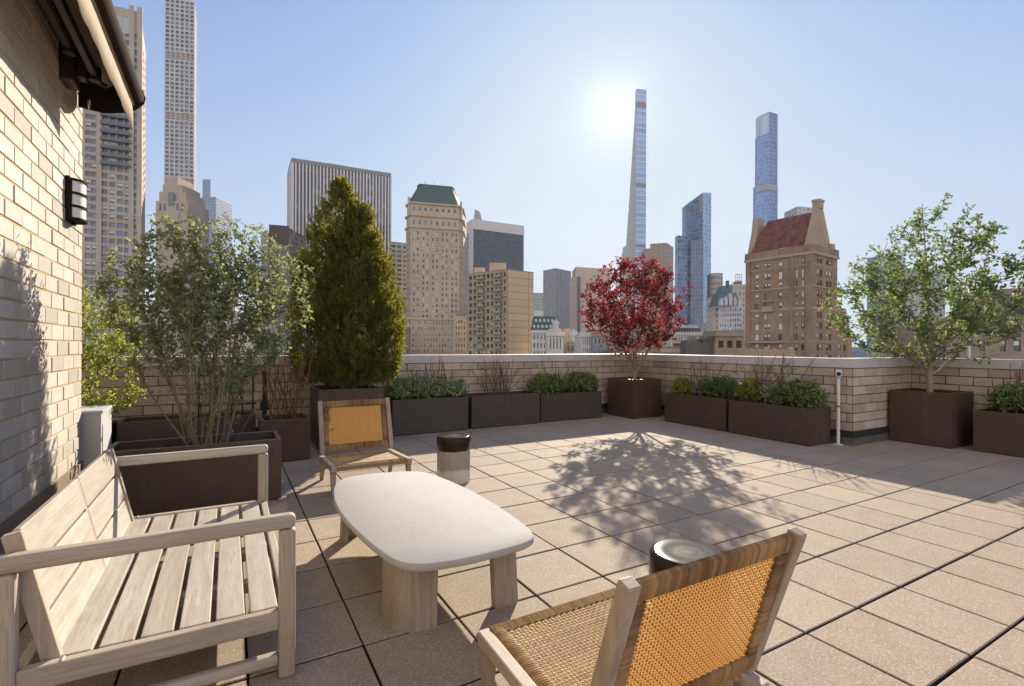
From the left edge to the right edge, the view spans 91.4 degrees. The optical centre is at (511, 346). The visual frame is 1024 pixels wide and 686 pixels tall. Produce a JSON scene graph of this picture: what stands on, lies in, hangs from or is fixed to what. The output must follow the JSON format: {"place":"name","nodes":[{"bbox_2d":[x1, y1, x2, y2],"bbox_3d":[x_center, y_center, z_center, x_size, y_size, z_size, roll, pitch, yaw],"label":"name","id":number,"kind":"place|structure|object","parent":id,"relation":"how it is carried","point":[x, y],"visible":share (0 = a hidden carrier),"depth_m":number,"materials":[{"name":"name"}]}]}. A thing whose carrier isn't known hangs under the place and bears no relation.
{"place":"outdoors","nodes":[
{"label":"outdoors","id":0,"kind":"place"},
{"bbox_2d":[81,5,145,355],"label":"apartment tower","id":1,"kind":"structure","parent":0,"point":[113,158],"depth_m":187.59,"materials":[{"name":"beige concrete"}]},
{"bbox_2d":[85,33,136,355],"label":"windows","id":2,"kind":"structure","parent":1,"relation":"in","point":[93,231],"depth_m":186.78,"materials":[{"name":"grey glass"}]},
{"bbox_2d":[164,0,196,190],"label":"slender tower","id":3,"kind":"structure","parent":0,"point":[180,90],"depth_m":500.32,"materials":[{"name":"concrete"}]},
{"bbox_2d":[166,0,193,176],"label":"windows","id":4,"kind":"structure","parent":3,"relation":"in","point":[187,3],"depth_m":500.71,"materials":[{"name":"grey glass"}]},
{"bbox_2d":[155,176,208,355],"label":"stone tower","id":5,"kind":"structure","parent":0,"point":[178,191],"depth_m":260.00,"materials":[{"name":"beige stone"}]},
{"bbox_2d":[168,192,173,205],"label":"arched window","id":6,"kind":"structure","parent":5,"relation":"in","point":[170,195],"depth_m":259.76,"materials":[{"name":"grey glass"}]},
{"bbox_2d":[200,180,231,322],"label":"office tower","id":7,"kind":"structure","parent":0,"point":[216,206],"depth_m":706.00,"materials":[{"name":"stone"}]},
{"bbox_2d":[208,323,247,355],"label":"midrise block","id":8,"kind":"structure","parent":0,"point":[232,341],"depth_m":307.91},
{"bbox_2d":[227,312,258,355],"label":"midrise block","id":9,"kind":"structure","parent":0,"point":[250,345],"depth_m":523.51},
{"bbox_2d":[116,489,379,685],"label":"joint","id":10,"kind":"object","parent":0,"point":[246,652],"depth_m":2.20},
{"bbox_2d":[0,0,83,554],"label":"brick building","id":11,"kind":"structure","parent":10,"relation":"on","point":[41,130],"depth_m":3.58,"materials":[{"name":"beige brick"}]},
{"bbox_2d":[65,175,87,225],"bbox_3d":[-3.756,-1.248,4.326,0.121,0.380,0.244,0,0,-30],"label":"wall light","id":12,"kind":"object","parent":11,"relation":"attached to","point":[76,198],"visible":1,"depth_m":4.25,"materials":[{"name":"brown metal"}]},
{"bbox_2d":[38,0,145,130],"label":"awning","id":13,"kind":"object","parent":11,"relation":"attached to","point":[97,71],"visible":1,"depth_m":3.95,"materials":[{"name":"brown metal"}]},
{"bbox_2d":[260,232,268,355],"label":"office block","id":14,"kind":"structure","parent":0,"point":[266,263],"depth_m":310.98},
{"bbox_2d":[264,328,307,354],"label":"midrise block","id":15,"kind":"structure","parent":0,"point":[276,330],"depth_m":283.94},
{"bbox_2d":[269,224,305,327],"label":"office block","id":16,"kind":"structure","parent":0,"point":[286,235],"depth_m":303.11,"materials":[{"name":"brown"}]},
{"bbox_2d":[287,158,391,351],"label":"striped tower","id":17,"kind":"structure","parent":0,"point":[308,181],"depth_m":339.20,"materials":[{"name":"concrete"}]},
{"bbox_2d":[362,327,410,354],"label":"midrise block","id":18,"kind":"structure","parent":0,"point":[408,342],"depth_m":262.78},
{"bbox_2d":[389,241,405,319],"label":"apartment block","id":19,"kind":"structure","parent":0,"point":[398,252],"depth_m":333.81,"materials":[{"name":"concrete"}]},
{"bbox_2d":[402,317,453,354],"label":"hotel wing","id":20,"kind":"structure","parent":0,"point":[432,335],"depth_m":288.42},
{"bbox_2d":[407,321,419,352],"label":"windows","id":21,"kind":"structure","parent":20,"relation":"in","point":[410,321],"depth_m":287.39,"materials":[{"name":"grey glass"}]},
{"bbox_2d":[405,182,466,317],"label":"hotel tower","id":22,"kind":"structure","parent":0,"point":[436,230],"depth_m":304.57,"materials":[{"name":"stone"}]},
{"bbox_2d":[413,231,456,317],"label":"windows","id":23,"kind":"structure","parent":22,"relation":"in","point":[413,231],"depth_m":304.14,"materials":[{"name":"grey glass"}]},
{"bbox_2d":[453,310,466,354],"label":"apartment block","id":24,"kind":"structure","parent":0,"point":[460,332],"depth_m":278.05,"materials":[{"name":"stone"}]},
{"bbox_2d":[466,209,523,315],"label":"office slab","id":25,"kind":"structure","parent":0,"point":[488,242],"depth_m":389.98,"materials":[{"name":"glass"}]},
{"bbox_2d":[467,263,533,353],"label":"apartment block","id":26,"kind":"structure","parent":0,"point":[500,310],"depth_m":205.71,"materials":[{"name":"beige brick"}]},
{"bbox_2d":[470,272,505,353],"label":"windows","id":27,"kind":"structure","parent":26,"relation":"in","point":[504,272],"depth_m":201.57,"materials":[{"name":"grey glass"}]},
{"bbox_2d":[19,413,1023,685],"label":"terrace floor","id":28,"kind":"structure","parent":0,"point":[909,569],"depth_m":3.31,"materials":[{"name":"tile"}]},
{"bbox_2d":[81,405,113,468],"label":"utility box","id":29,"kind":"object","parent":28,"relation":"on","point":[96,428],"visible":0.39,"depth_m":4.78,"materials":[{"name":"grey paint"}]},
{"bbox_2d":[111,420,117,444],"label":"planter box","id":30,"kind":"object","parent":28,"relation":"on","point":[114,432],"visible":0.07,"depth_m":5.59,"materials":[{"name":"metal"}]},
{"bbox_2d":[81,276,147,416],"bbox_3d":[-4.730,0.064,5.363,1.535,1.759,1.276,0,0,-30],"label":"leafy shrub","id":31,"kind":"object","parent":30,"relation":"in","point":[112,342],"visible":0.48,"depth_m":5.32,"materials":[{"name":"green plant"}]},
{"bbox_2d":[0,444,295,685],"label":"garden bench","id":32,"kind":"object","parent":28,"relation":"on","point":[75,545],"visible":1,"depth_m":2.01,"materials":[{"name":"brown wood"}]},
{"bbox_2d":[117,411,255,441],"bbox_3d":[-3.836,1.084,5.977,1.350,0.494,0.460,0,0,-30],"label":"planter box","id":33,"kind":"object","parent":28,"relation":"on","point":[143,428],"visible":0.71,"depth_m":5.73,"materials":[{"name":"brown metal"}]},
{"bbox_2d":[196,365,255,417],"bbox_3d":[-3.493,0.568,6.114,0.640,0.670,0.037,0,0,-30],"label":"iron trellis","id":34,"kind":"object","parent":33,"relation":"on","point":[232,404],"visible":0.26,"depth_m":6.12,"materials":[{"name":"metal"}]},
{"bbox_2d":[106,430,280,516],"bbox_3d":[-2.675,1.072,4.279,1.230,0.529,0.500,0,0,-30],"label":"planter box","id":35,"kind":"object","parent":28,"relation":"on","point":[155,488],"visible":0.74,"depth_m":4.09,"materials":[{"name":"brown metal"}]},
{"bbox_2d":[92,202,314,445],"bbox_3d":[-2.694,-0.198,4.503,1.689,2.160,1.319,0,0,-30],"label":"leafy shrub","id":36,"kind":"object","parent":35,"relation":"on","point":[192,308],"visible":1,"depth_m":4.25,"materials":[{"name":"green plant"}]},
{"bbox_2d":[260,370,268,414],"bbox_3d":[-3.248,0.824,6.553,0.100,1.020,0.100,0,0,-30],"label":"iron stake","id":37,"kind":"object","parent":28,"relation":"on","point":[264,407],"visible":0.68,"depth_m":6.53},
{"bbox_2d":[258,413,309,461],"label":"planter box","id":38,"kind":"object","parent":28,"relation":"on","point":[294,434],"visible":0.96,"depth_m":5.81,"materials":[{"name":"brown metal"}]},
{"bbox_2d":[257,326,318,419],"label":"bare twigs","id":39,"kind":"object","parent":38,"relation":"on","point":[297,393],"visible":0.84,"depth_m":5.97,"materials":[{"name":"plant"}]},
{"bbox_2d":[310,384,383,449],"bbox_3d":[-2.301,0.950,6.919,0.830,0.776,0.800,0,0,-30],"label":"planter box","id":40,"kind":"object","parent":28,"relation":"on","point":[329,393],"visible":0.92,"depth_m":6.61,"materials":[{"name":"brown metal"}]},
{"bbox_2d":[282,173,409,388],"bbox_3d":[-2.238,-0.874,6.872,1.694,3.031,1.548,0,0,-30],"label":"arborvitae","id":41,"kind":"object","parent":40,"relation":"on","point":[349,356],"visible":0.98,"depth_m":6.54,"materials":[{"name":"green plant"}]},
{"bbox_2d":[81,354,634,431],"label":"parapet wall","id":42,"kind":"structure","parent":28,"relation":"on","point":[603,367],"depth_m":8.09,"materials":[{"name":"beige brick"}]},
{"bbox_2d":[317,397,411,496],"bbox_3d":[-1.470,0.951,4.932,0.738,0.786,0.823,0,0,-30],"label":"cane chair","id":43,"kind":"object","parent":28,"relation":"on","point":[332,464],"visible":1,"depth_m":5.12,"materials":[{"name":"brown wood"}]},
{"bbox_2d":[384,394,467,435],"bbox_3d":[-1.358,1.072,7.916,1.227,0.539,0.500,0,0,-30],"label":"planter box","id":44,"kind":"object","parent":28,"relation":"on","point":[412,416],"visible":0.94,"depth_m":7.68,"materials":[{"name":"metal"}]},
{"bbox_2d":[386,365,439,399],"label":"bare twigs","id":45,"kind":"object","parent":44,"relation":"on","point":[412,386],"visible":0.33,"depth_m":7.86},
{"bbox_2d":[384,373,469,401],"bbox_3d":[-1.329,0.713,7.876,1.444,0.592,0.615,0,0,-30],"label":"shrub","id":46,"kind":"object","parent":44,"relation":"in","point":[432,386],"visible":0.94,"depth_m":7.76,"materials":[{"name":"green plant"}]},
{"bbox_2d":[424,356,454,397],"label":"bare twigs","id":47,"kind":"object","parent":44,"relation":"in","point":[437,373],"visible":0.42,"depth_m":8.07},
{"bbox_2d":[333,471,533,632],"bbox_3d":[-0.597,1.160,3.089,0.867,0.370,1.746,0,0,-30],"label":"coffee table","id":48,"kind":"object","parent":28,"relation":"on","point":[415,531],"visible":1,"depth_m":2.61,"materials":[{"name":"white stone"}]},
{"bbox_2d":[437,433,470,484],"bbox_3d":[-0.580,1.115,4.965,0.338,0.460,0.338,0,0,37],"label":"ceramic stool","id":49,"kind":"object","parent":28,"relation":"on","point":[453,457],"visible":0.92,"depth_m":4.83,"materials":[{"name":"ceramic"}]},
{"bbox_2d":[465,391,539,428],"bbox_3d":[-0.203,1.079,8.608,1.307,0.534,0.480,0,0,-30],"label":"planter box","id":50,"kind":"object","parent":28,"relation":"on","point":[511,408],"visible":0.91,"depth_m":8.38,"materials":[{"name":"metal"}]},
{"bbox_2d":[472,360,526,394],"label":"bare twigs","id":51,"kind":"object","parent":50,"relation":"on","point":[505,391],"visible":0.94,"depth_m":8.63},
{"bbox_2d":[540,389,601,422],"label":"planter box","id":52,"kind":"object","parent":28,"relation":"on","point":[563,406],"visible":0.77,"depth_m":9.11,"materials":[{"name":"metal"}]},
{"bbox_2d":[526,371,567,401],"bbox_3d":[0.632,0.755,9.051,0.856,0.614,0.566,0,0,-30],"label":"shrub","id":53,"kind":"object","parent":52,"relation":"in","point":[547,383],"visible":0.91,"depth_m":8.91,"materials":[{"name":"green plant"}]},
{"bbox_2d":[541,361,581,392],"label":"bare twigs","id":54,"kind":"object","parent":52,"relation":"on","point":[560,372],"visible":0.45,"depth_m":9.25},
{"bbox_2d":[565,371,600,392],"bbox_3d":[1.324,0.765,9.478,0.851,0.602,0.535,0,0,-30],"label":"shrub","id":55,"kind":"object","parent":52,"relation":"in","point":[578,381],"visible":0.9,"depth_m":9.37,"materials":[{"name":"green plant"}]},
{"bbox_2d":[608,377,660,418],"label":"planter box","id":56,"kind":"object","parent":28,"relation":"on","point":[632,398],"visible":0.94,"depth_m":9.50,"materials":[{"name":"brown metal"}]},
{"bbox_2d":[576,252,693,378],"bbox_3d":[2.386,-0.556,9.793,2.321,2.498,2.233,0,0,-30],"label":"maple tree","id":57,"kind":"object","parent":56,"relation":"in","point":[638,282],"visible":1,"depth_m":9.46,"materials":[{"name":"red plant"}]},
{"bbox_2d":[478,527,806,685],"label":"cane chair","id":58,"kind":"object","parent":28,"relation":"on","point":[633,614],"visible":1,"depth_m":1.51,"materials":[{"name":"wicker"}]},
{"bbox_2d":[649,538,729,664],"bbox_3d":[0.768,1.120,2.171,0.338,0.460,0.338,0,0,30],"label":"ceramic stool","id":59,"kind":"object","parent":28,"relation":"on","point":[664,554],"visible":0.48,"depth_m":2.15,"materials":[{"name":"ceramic"}]},
{"bbox_2d":[665,392,745,430],"bbox_3d":[3.289,1.101,8.599,0.490,0.519,1.276,0,0,-30],"label":"planter box","id":60,"kind":"object","parent":28,"relation":"on","point":[703,412],"visible":0.86,"depth_m":8.40,"materials":[{"name":"brown metal"}]},
{"bbox_2d":[669,376,698,395],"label":"shrub","id":61,"kind":"object","parent":60,"relation":"in","point":[683,385],"visible":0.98,"depth_m":8.80,"materials":[{"name":"green plant"}]},
{"bbox_2d":[680,360,728,396],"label":"bare twigs","id":62,"kind":"object","parent":60,"relation":"on","point":[694,375],"visible":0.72,"depth_m":8.67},
{"bbox_2d":[696,372,740,399],"bbox_3d":[3.426,0.750,8.305,0.535,0.642,0.891,0,0,-30],"label":"shrub","id":63,"kind":"object","parent":60,"relation":"in","point":[719,387],"visible":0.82,"depth_m":8.23,"materials":[{"name":"green plant"}]},
{"bbox_2d":[636,354,912,445],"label":"parapet wall","id":64,"kind":"structure","parent":28,"relation":"on","point":[867,384],"depth_m":7.29,"materials":[{"name":"beige brick"}]},
{"bbox_2d":[728,399,830,445],"bbox_3d":[3.943,1.107,7.439,0.520,0.511,1.258,0,0,-30],"label":"planter box","id":65,"kind":"object","parent":28,"relation":"on","point":[802,426],"visible":0.95,"depth_m":7.11,"materials":[{"name":"brown metal"}]},
{"bbox_2d":[733,376,769,402],"bbox_3d":[3.700,0.737,7.771,0.469,0.536,0.544,0,0,-30],"label":"shrub","id":66,"kind":"object","parent":65,"relation":"in","point":[750,389],"visible":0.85,"depth_m":7.69,"materials":[{"name":"green plant"}]},
{"bbox_2d":[757,383,785,404],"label":"shrub","id":67,"kind":"object","parent":65,"relation":"in","point":[766,394],"visible":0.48,"depth_m":7.48,"materials":[{"name":"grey plant"}]},
{"bbox_2d":[731,352,815,406],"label":"bare twigs","id":68,"kind":"object","parent":65,"relation":"on","point":[769,380],"visible":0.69,"depth_m":7.53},
{"bbox_2d":[766,377,830,409],"bbox_3d":[4.084,0.736,7.173,0.565,0.600,0.841,0,0,-30],"label":"shrub","id":69,"kind":"object","parent":65,"relation":"in","point":[797,392],"visible":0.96,"depth_m":7.01,"materials":[{"name":"green plant"}]},
{"bbox_2d":[833,370,842,444],"bbox_3d":[4.517,0.845,6.912,0.138,1.040,0.114,0,0,-30],"label":"camera post","id":70,"kind":"object","parent":28,"relation":"on","point":[838,374],"visible":1,"depth_m":6.91,"materials":[{"name":"metal"}]},
{"bbox_2d":[889,388,972,448],"bbox_3d":[5.973,1.002,7.128,0.700,0.739,0.720,0,0,-30],"label":"planter box","id":71,"kind":"object","parent":28,"relation":"on","point":[938,418],"visible":1,"depth_m":6.89,"materials":[{"name":"brown metal"}]},
{"bbox_2d":[817,192,1023,391],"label":"birch tree","id":72,"kind":"object","parent":71,"relation":"in","point":[962,309],"visible":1,"depth_m":6.96,"materials":[{"name":"green plant"}]},
{"bbox_2d":[911,358,1023,409],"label":"parapet wall","id":73,"kind":"structure","parent":28,"relation":"on","point":[975,377],"depth_m":7.04,"materials":[{"name":"beige brick"}]},
{"bbox_2d":[973,408,1023,456],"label":"planter box","id":74,"kind":"object","parent":28,"relation":"on","point":[998,432],"visible":0.93,"depth_m":6.34,"materials":[{"name":"brown metal"}]},
{"bbox_2d":[983,378,1023,413],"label":"shrub","id":75,"kind":"object","parent":74,"relation":"in","point":[1008,395],"visible":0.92,"depth_m":6.35,"materials":[{"name":"green plant"}]},
{"bbox_2d":[990,360,1023,413],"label":"bare twigs","id":76,"kind":"object","parent":74,"relation":"on","point":[1021,409],"visible":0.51,"depth_m":6.50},
{"bbox_2d":[533,293,542,310],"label":"office tower","id":77,"kind":"structure","parent":0,"point":[537,301],"depth_m":621.03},
{"bbox_2d":[545,318,564,353],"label":"church","id":78,"kind":"structure","parent":0,"point":[554,339],"depth_m":140.00,"materials":[{"name":"stone"}]},
{"bbox_2d":[543,268,570,329],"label":"office tower","id":79,"kind":"structure","parent":0,"point":[556,292],"depth_m":458.16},
{"bbox_2d":[562,329,569,353],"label":"annex block","id":80,"kind":"structure","parent":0,"point":[566,336],"depth_m":150.00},
{"bbox_2d":[112,0,1023,346],"label":"sky","id":81,"kind":"structure","parent":0,"point":[885,109],"materials":[{"name":"blue"}]},
{"bbox_2d":[564,340,574,353],"bbox_3d":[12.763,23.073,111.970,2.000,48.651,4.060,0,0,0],"label":"gable house","id":82,"kind":"structure","parent":0,"point":[569,347],"depth_m":110.00,"materials":[{"name":"brown stone"}]},
{"bbox_2d":[569,267,610,333],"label":"office block","id":83,"kind":"structure","parent":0,"point":[580,277],"depth_m":324.25,"materials":[{"name":"beige stone"}]},
{"bbox_2d":[607,348,649,353],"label":"annex block","id":84,"kind":"structure","parent":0,"point":[643,351],"depth_m":112.00,"materials":[{"name":"brown stone"}]},
{"bbox_2d":[616,317,641,347],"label":"midrise block","id":85,"kind":"structure","parent":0,"point":[635,334],"depth_m":502.80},
{"bbox_2d":[620,89,645,316],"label":"slender tower","id":86,"kind":"structure","parent":0,"point":[636,238],"depth_m":1203.25,"materials":[{"name":"blue glass"}]},
{"bbox_2d":[641,243,672,343],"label":"hotel block","id":87,"kind":"structure","parent":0,"point":[662,253],"depth_m":330.61,"materials":[{"name":"concrete"}]},
{"bbox_2d":[675,193,710,324],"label":"glass tower","id":88,"kind":"structure","parent":0,"point":[693,255],"depth_m":430.78,"materials":[{"name":"glass"}]},
{"bbox_2d":[689,322,705,331],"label":"midrise block","id":89,"kind":"structure","parent":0,"point":[702,326],"depth_m":331.63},
{"bbox_2d":[706,297,718,330],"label":"apartment block","id":90,"kind":"structure","parent":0,"point":[712,319],"depth_m":263.52,"materials":[{"name":"concrete"}]},
{"bbox_2d":[707,273,722,297],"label":"round tower","id":91,"kind":"structure","parent":0,"point":[714,281],"depth_m":293.91,"materials":[{"name":"concrete"}]},
{"bbox_2d":[708,281,742,330],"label":"grand hotel","id":92,"kind":"structure","parent":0,"point":[725,301],"depth_m":242.52,"materials":[{"name":"white stone"}]},
{"bbox_2d":[729,274,745,329],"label":"apartment tower","id":93,"kind":"structure","parent":0,"point":[738,287],"depth_m":271.49,"materials":[{"name":"stone"}]},
{"bbox_2d":[753,112,777,225],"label":"glass tower","id":94,"kind":"structure","parent":0,"point":[765,198],"depth_m":907.22,"materials":[{"name":"glass"}]},
{"bbox_2d":[745,347,794,356],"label":"roof terrace","id":95,"kind":"structure","parent":0,"point":[766,351],"depth_m":114.74,"materials":[{"name":"brown stone"}]},
{"bbox_2d":[744,198,839,357],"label":"apartment house","id":96,"kind":"structure","parent":0,"point":[791,268],"depth_m":136.27,"materials":[{"name":"brick"}]},
{"bbox_2d":[764,259,803,356],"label":"windows","id":97,"kind":"structure","parent":96,"relation":"in","point":[765,265],"depth_m":133.36,"materials":[{"name":"grey glass"}]},
{"bbox_2d":[784,206,812,217],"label":"office block","id":98,"kind":"structure","parent":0,"point":[797,210],"depth_m":422.57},
{"bbox_2d":[852,347,885,357],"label":"office block","id":99,"kind":"structure","parent":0,"point":[858,353],"depth_m":150.65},
{"bbox_2d":[867,255,905,346],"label":"glass tower","id":100,"kind":"structure","parent":0,"point":[871,259],"depth_m":369.58,"materials":[{"name":"blue metal"}]},
{"bbox_2d":[875,269,944,345],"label":"office block","id":101,"kind":"structure","parent":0,"point":[919,299],"depth_m":304.35,"materials":[{"name":"glass"}]},
{"bbox_2d":[886,288,1023,358],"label":"apartment house","id":102,"kind":"structure","parent":0,"point":[1014,349],"depth_m":61.90,"materials":[{"name":"beige brick"}]},
{"bbox_2d":[1000,340,1004,350],"bbox_3d":[59.916,-0.055,61.084,0.613,1.364,0.060,0,0,22],"label":"window","id":103,"kind":"structure","parent":102,"relation":"in","point":[1002,347],"depth_m":61.05,"materials":[{"name":"grey glass"}]},
{"bbox_2d":[1014,340,1019,350],"bbox_3d":[61.162,-0.050,60.577,0.667,1.364,0.060,0,0,22],"label":"window","id":104,"kind":"structure","parent":102,"relation":"in","point":[1017,342],"depth_m":60.55,"materials":[{"name":"grey glass"}]},
{"bbox_3d":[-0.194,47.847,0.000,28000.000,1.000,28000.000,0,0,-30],"label":"city ground","id":105,"kind":"structure","parent":0,"visible":0},
{"bbox_2d":[531,311,561,353],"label":"mansion","id":106,"kind":"structure","parent":105,"relation":"on","point":[541,325],"depth_m":190.88,"materials":[{"name":"stone"}]},
{"bbox_2d":[568,327,577,342],"bbox_3d":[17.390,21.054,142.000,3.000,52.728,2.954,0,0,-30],"label":"dome kiosk","id":107,"kind":"object","parent":105,"relation":"on","point":[572,333],"visible":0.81,"depth_m":140.89,"materials":[{"name":"stone"}]},
{"bbox_2d":[575,332,590,353],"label":"town house","id":108,"kind":"structure","parent":105,"relation":"on","point":[582,342],"depth_m":120.00,"materials":[{"name":"stone"}]},
{"bbox_2d":[586,330,613,353],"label":"town house","id":109,"kind":"structure","parent":105,"relation":"on","point":[597,342],"depth_m":119.29,"materials":[{"name":"grey stone"}]},
{"bbox_2d":[652,346,679,354],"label":"terrace block","id":110,"kind":"structure","parent":105,"relation":"on","point":[670,350],"depth_m":99.72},
{"bbox_2d":[662,325,703,345],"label":"mansion","id":111,"kind":"structure","parent":105,"relation":"on","point":[684,332],"depth_m":177.04,"materials":[{"name":"stone"}]},
{"bbox_2d":[673,336,710,354],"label":"building","id":112,"kind":"structure","parent":105,"relation":"on","point":[691,345],"depth_m":95.73,"materials":[{"name":"concrete"}]},
{"bbox_2d":[703,330,744,355],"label":"building","id":113,"kind":"structure","parent":105,"relation":"on","point":[729,343],"depth_m":91.27,"materials":[{"name":"stone"}]},
{"bbox_2d":[837,307,851,357],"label":"apartment wing","id":114,"kind":"structure","parent":105,"relation":"on","point":[844,348],"depth_m":139.79,"materials":[{"name":"brick"}]},
{"bbox_2d":[967,336,970,357],"bbox_3d":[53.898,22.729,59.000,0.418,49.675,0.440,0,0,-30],"label":"vent pipe","id":115,"kind":"object","parent":105,"relation":"on","point":[969,352],"depth_m":58.87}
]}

